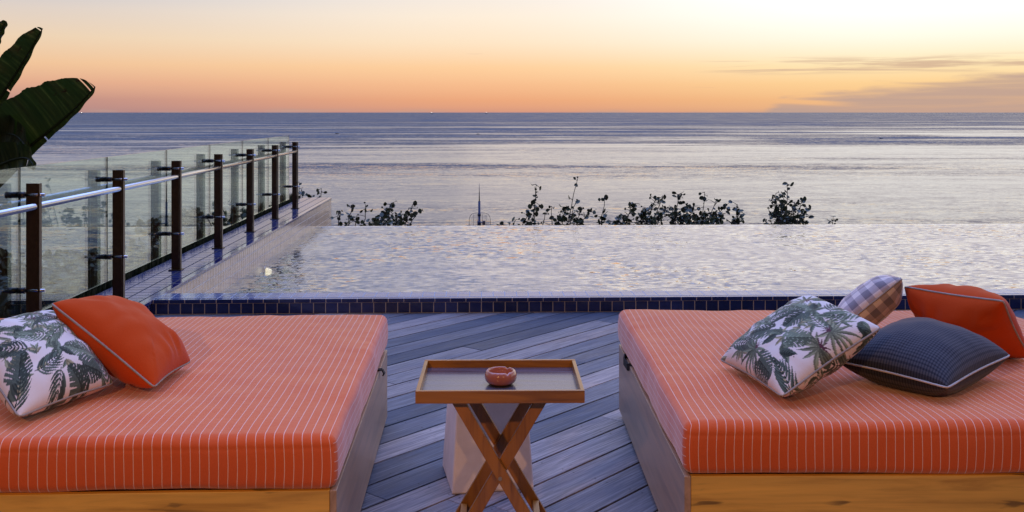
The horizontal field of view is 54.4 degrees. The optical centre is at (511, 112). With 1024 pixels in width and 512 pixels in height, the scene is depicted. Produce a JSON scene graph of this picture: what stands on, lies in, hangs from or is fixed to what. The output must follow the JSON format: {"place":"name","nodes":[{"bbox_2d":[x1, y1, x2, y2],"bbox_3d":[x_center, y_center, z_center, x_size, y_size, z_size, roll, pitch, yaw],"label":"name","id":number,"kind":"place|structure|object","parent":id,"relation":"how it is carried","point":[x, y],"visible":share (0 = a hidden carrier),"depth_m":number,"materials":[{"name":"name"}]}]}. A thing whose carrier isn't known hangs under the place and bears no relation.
{"place":"outdoors","nodes":[
{"label":"outdoors","id":0,"kind":"place"},
{"bbox_2d":[3,272,96,299],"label":"ground","id":1,"kind":"structure","parent":0,"point":[61,278],"depth_m":18.59,"materials":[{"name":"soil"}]},
{"bbox_2d":[0,20,94,187],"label":"banana plant","id":2,"kind":"object","parent":1,"relation":"on","point":[31,118],"visible":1,"depth_m":8.90,"materials":[{"name":"green plant"}]},
{"bbox_2d":[0,236,162,317],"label":"garden shrubbery","id":3,"kind":"object","parent":1,"relation":"on","point":[78,262],"visible":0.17,"depth_m":15.35,"materials":[{"name":"green plant"}]},
{"bbox_2d":[0,193,299,317],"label":"bank grass","id":4,"kind":"structure","parent":1,"relation":"on","point":[77,288],"depth_m":9.64,"materials":[{"name":"green plant"}]},
{"bbox_2d":[135,206,212,252],"bbox_3d":[-4.979,2.109,14.317,1.198,1.541,0.870,0,0,24],"label":"shrub","id":5,"kind":"object","parent":1,"relation":"on","point":[152,226],"visible":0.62,"depth_m":14.20,"materials":[{"name":"green plant"}]},
{"bbox_2d":[94,198,331,311],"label":"pool side wall","id":6,"kind":"structure","parent":1,"relation":"on","point":[209,269],"depth_m":10.87,"materials":[{"name":"paint"}]},
{"bbox_2d":[0,135,299,314],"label":"glass fence","id":7,"kind":"object","parent":6,"relation":"on","point":[33,195],"visible":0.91,"depth_m":7.98,"materials":[{"name":"brown metal"}]},
{"bbox_2d":[192,205,240,234],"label":"shrub","id":8,"kind":"object","parent":1,"relation":"on","point":[233,210],"visible":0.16,"depth_m":16.70,"materials":[{"name":"green plant"}]},
{"bbox_2d":[291,182,342,225],"bbox_3d":[-3.919,2.235,19.534,1.329,1.766,0.557,0,0,42],"label":"shrub","id":9,"kind":"object","parent":1,"relation":"on","point":[302,193],"visible":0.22,"depth_m":19.44,"materials":[{"name":"green plant"}]},
{"bbox_2d":[331,200,423,225],"bbox_3d":[-2.328,2.905,17.882,1.638,2.698,1.064,0,0,12],"label":"shrub","id":10,"kind":"object","parent":1,"relation":"on","point":[382,221],"visible":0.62,"depth_m":17.93,"materials":[{"name":"green plant"}]},
{"bbox_2d":[469,186,490,225],"bbox_3d":[-0.613,2.807,18.958,0.418,2.900,0.315,0,0,-2],"label":"antenna mast","id":11,"kind":"object","parent":1,"relation":"on","point":[479,221],"visible":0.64,"depth_m":18.99,"materials":[{"name":"metal"}]},
{"bbox_2d":[497,184,549,224],"bbox_3d":[0.299,2.846,18.438,0.883,3.119,1.171,0,0,27],"label":"shrub","id":12,"kind":"object","parent":1,"relation":"on","point":[529,215],"visible":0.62,"depth_m":18.24,"materials":[{"name":"green plant"}]},
{"bbox_2d":[546,176,596,224],"bbox_3d":[1.089,2.767,18.290,0.730,3.225,1.125,0,0,-12],"label":"shrub","id":13,"kind":"object","parent":1,"relation":"on","point":[576,220],"visible":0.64,"depth_m":18.08,"materials":[{"name":"green plant"}]},
{"bbox_2d":[594,195,616,224],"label":"shrub","id":14,"kind":"object","parent":1,"relation":"on","point":[603,218],"visible":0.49,"depth_m":18.13,"materials":[{"name":"green plant"}]},
{"bbox_2d":[611,194,671,224],"bbox_3d":[2.359,2.863,18.061,1.147,2.834,1.331,0,0,-2],"label":"shrub","id":15,"kind":"object","parent":1,"relation":"on","point":[651,220],"visible":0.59,"depth_m":17.82,"materials":[{"name":"green plant"}]},
{"bbox_2d":[663,191,731,224],"bbox_3d":[3.447,2.838,18.204,1.352,2.829,1.271,0,0,-2],"label":"shrub","id":16,"kind":"object","parent":1,"relation":"on","point":[713,218],"visible":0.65,"depth_m":18.18,"materials":[{"name":"green plant"}]},
{"bbox_2d":[726,200,744,224],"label":"shrub","id":17,"kind":"object","parent":1,"relation":"on","point":[736,220],"visible":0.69,"depth_m":17.98,"materials":[{"name":"green plant"}]},
{"bbox_2d":[763,182,813,224],"bbox_3d":[4.961,2.729,17.985,0.940,2.997,1.470,0,0,13],"label":"shrub","id":18,"kind":"object","parent":1,"relation":"on","point":[782,215],"visible":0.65,"depth_m":17.75,"materials":[{"name":"green plant"}]},
{"bbox_2d":[827,216,837,223],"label":"shrub","id":19,"kind":"object","parent":1,"relation":"on","point":[835,220],"visible":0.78,"depth_m":18.58,"materials":[{"name":"green plant"}]},
{"bbox_2d":[0,113,1023,271],"bbox_3d":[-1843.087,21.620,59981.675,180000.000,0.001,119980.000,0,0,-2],"label":"sea","id":20,"kind":"structure","parent":0,"point":[908,168],"depth_m":405.01,"materials":[{"name":"blue liquid"}]},
{"bbox_2d":[0,0,1023,112],"label":"sky","id":21,"kind":"structure","parent":0,"point":[138,56],"materials":[{"name":"orange"}]},
{"bbox_2d":[154,309,1023,511],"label":"deck","id":22,"kind":"structure","parent":0,"point":[584,457],"depth_m":5.22,"materials":[{"name":"grey wood"}]},
{"bbox_2d":[0,315,387,511],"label":"daybed","id":23,"kind":"object","parent":22,"relation":"on","point":[268,413],"visible":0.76,"depth_m":3.37,"materials":[{"name":"orange fabric"}]},
{"bbox_2d":[0,310,113,416],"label":"pillow","id":24,"kind":"object","parent":23,"relation":"on","point":[49,359],"visible":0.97,"depth_m":3.55,"materials":[{"name":"white fabric"}]},
{"bbox_2d":[51,295,189,387],"bbox_3d":[-1.517,0.884,3.959,0.444,0.329,0.506,0,0,6],"label":"pillow","id":25,"kind":"object","parent":23,"relation":"on","point":[135,344],"visible":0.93,"depth_m":3.79,"materials":[{"name":"orange fabric"}]},
{"bbox_2d":[443,403,533,493],"bbox_3d":[-0.112,1.390,4.420,0.355,0.460,0.355,0,0,-11],"label":"concrete stool","id":26,"kind":"object","parent":22,"relation":"on","point":[463,459],"visible":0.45,"depth_m":4.26,"materials":[{"name":"white concrete"}]},
{"bbox_2d":[415,359,584,511],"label":"tray table","id":27,"kind":"object","parent":22,"relation":"on","point":[535,387],"visible":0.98,"depth_m":3.69,"materials":[{"name":"brown wood"}]},
{"bbox_2d":[485,366,516,385],"bbox_3d":[-0.042,0.988,3.720,0.121,0.052,0.121,0,0,-2],"label":"ashtray","id":28,"kind":"object","parent":27,"relation":"on","point":[500,376],"visible":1,"depth_m":3.68,"materials":[{"name":"orange ceramic"}]},
{"bbox_2d":[618,309,1023,511],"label":"daybed","id":29,"kind":"object","parent":22,"relation":"on","point":[708,430],"visible":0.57,"depth_m":3.40,"materials":[{"name":"orange fabric"}]},
{"bbox_2d":[721,295,879,396],"bbox_3d":[1.117,0.898,3.877,0.429,0.301,0.546,0,0,-12],"label":"pillow","id":30,"kind":"object","parent":29,"relation":"on","point":[797,345],"visible":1,"depth_m":3.72,"materials":[{"name":"white fabric"}]},
{"bbox_2d":[838,275,902,324],"bbox_3d":[1.643,0.887,4.625,0.324,0.329,0.544,0,0,21],"label":"pillow","id":31,"kind":"object","parent":29,"relation":"on","point":[875,300],"visible":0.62,"depth_m":4.42,"materials":[{"name":"fabric"}]},
{"bbox_2d":[843,317,1009,395],"bbox_3d":[1.619,0.938,3.915,0.528,0.223,0.452,0,0,-40],"label":"pillow","id":32,"kind":"object","parent":29,"relation":"on","point":[927,356],"visible":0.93,"depth_m":3.77,"materials":[{"name":"blue fabric"}]},
{"bbox_2d":[904,284,1023,357],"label":"pillow","id":33,"kind":"object","parent":29,"relation":"on","point":[990,316],"visible":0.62,"depth_m":4.17,"materials":[{"name":"orange fabric"}]},
{"bbox_2d":[220,224,1023,292],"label":"pool water","id":34,"kind":"structure","parent":0,"point":[566,257],"depth_m":12.40,"materials":[{"name":"blue liquid"}]},
{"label":"pool floor","id":35,"kind":"structure","parent":0,"visible":0},
{"bbox_2d":[151,289,1023,314],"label":"pool coping","id":36,"kind":"object","parent":35,"relation":"on","point":[404,302],"visible":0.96,"depth_m":8.08,"materials":[{"name":"blue tile"}]},
{"bbox_2d":[315,231,991,289],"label":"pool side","id":37,"kind":"structure","parent":35,"relation":"on","point":[646,271],"depth_m":15.99,"materials":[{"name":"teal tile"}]}
]}

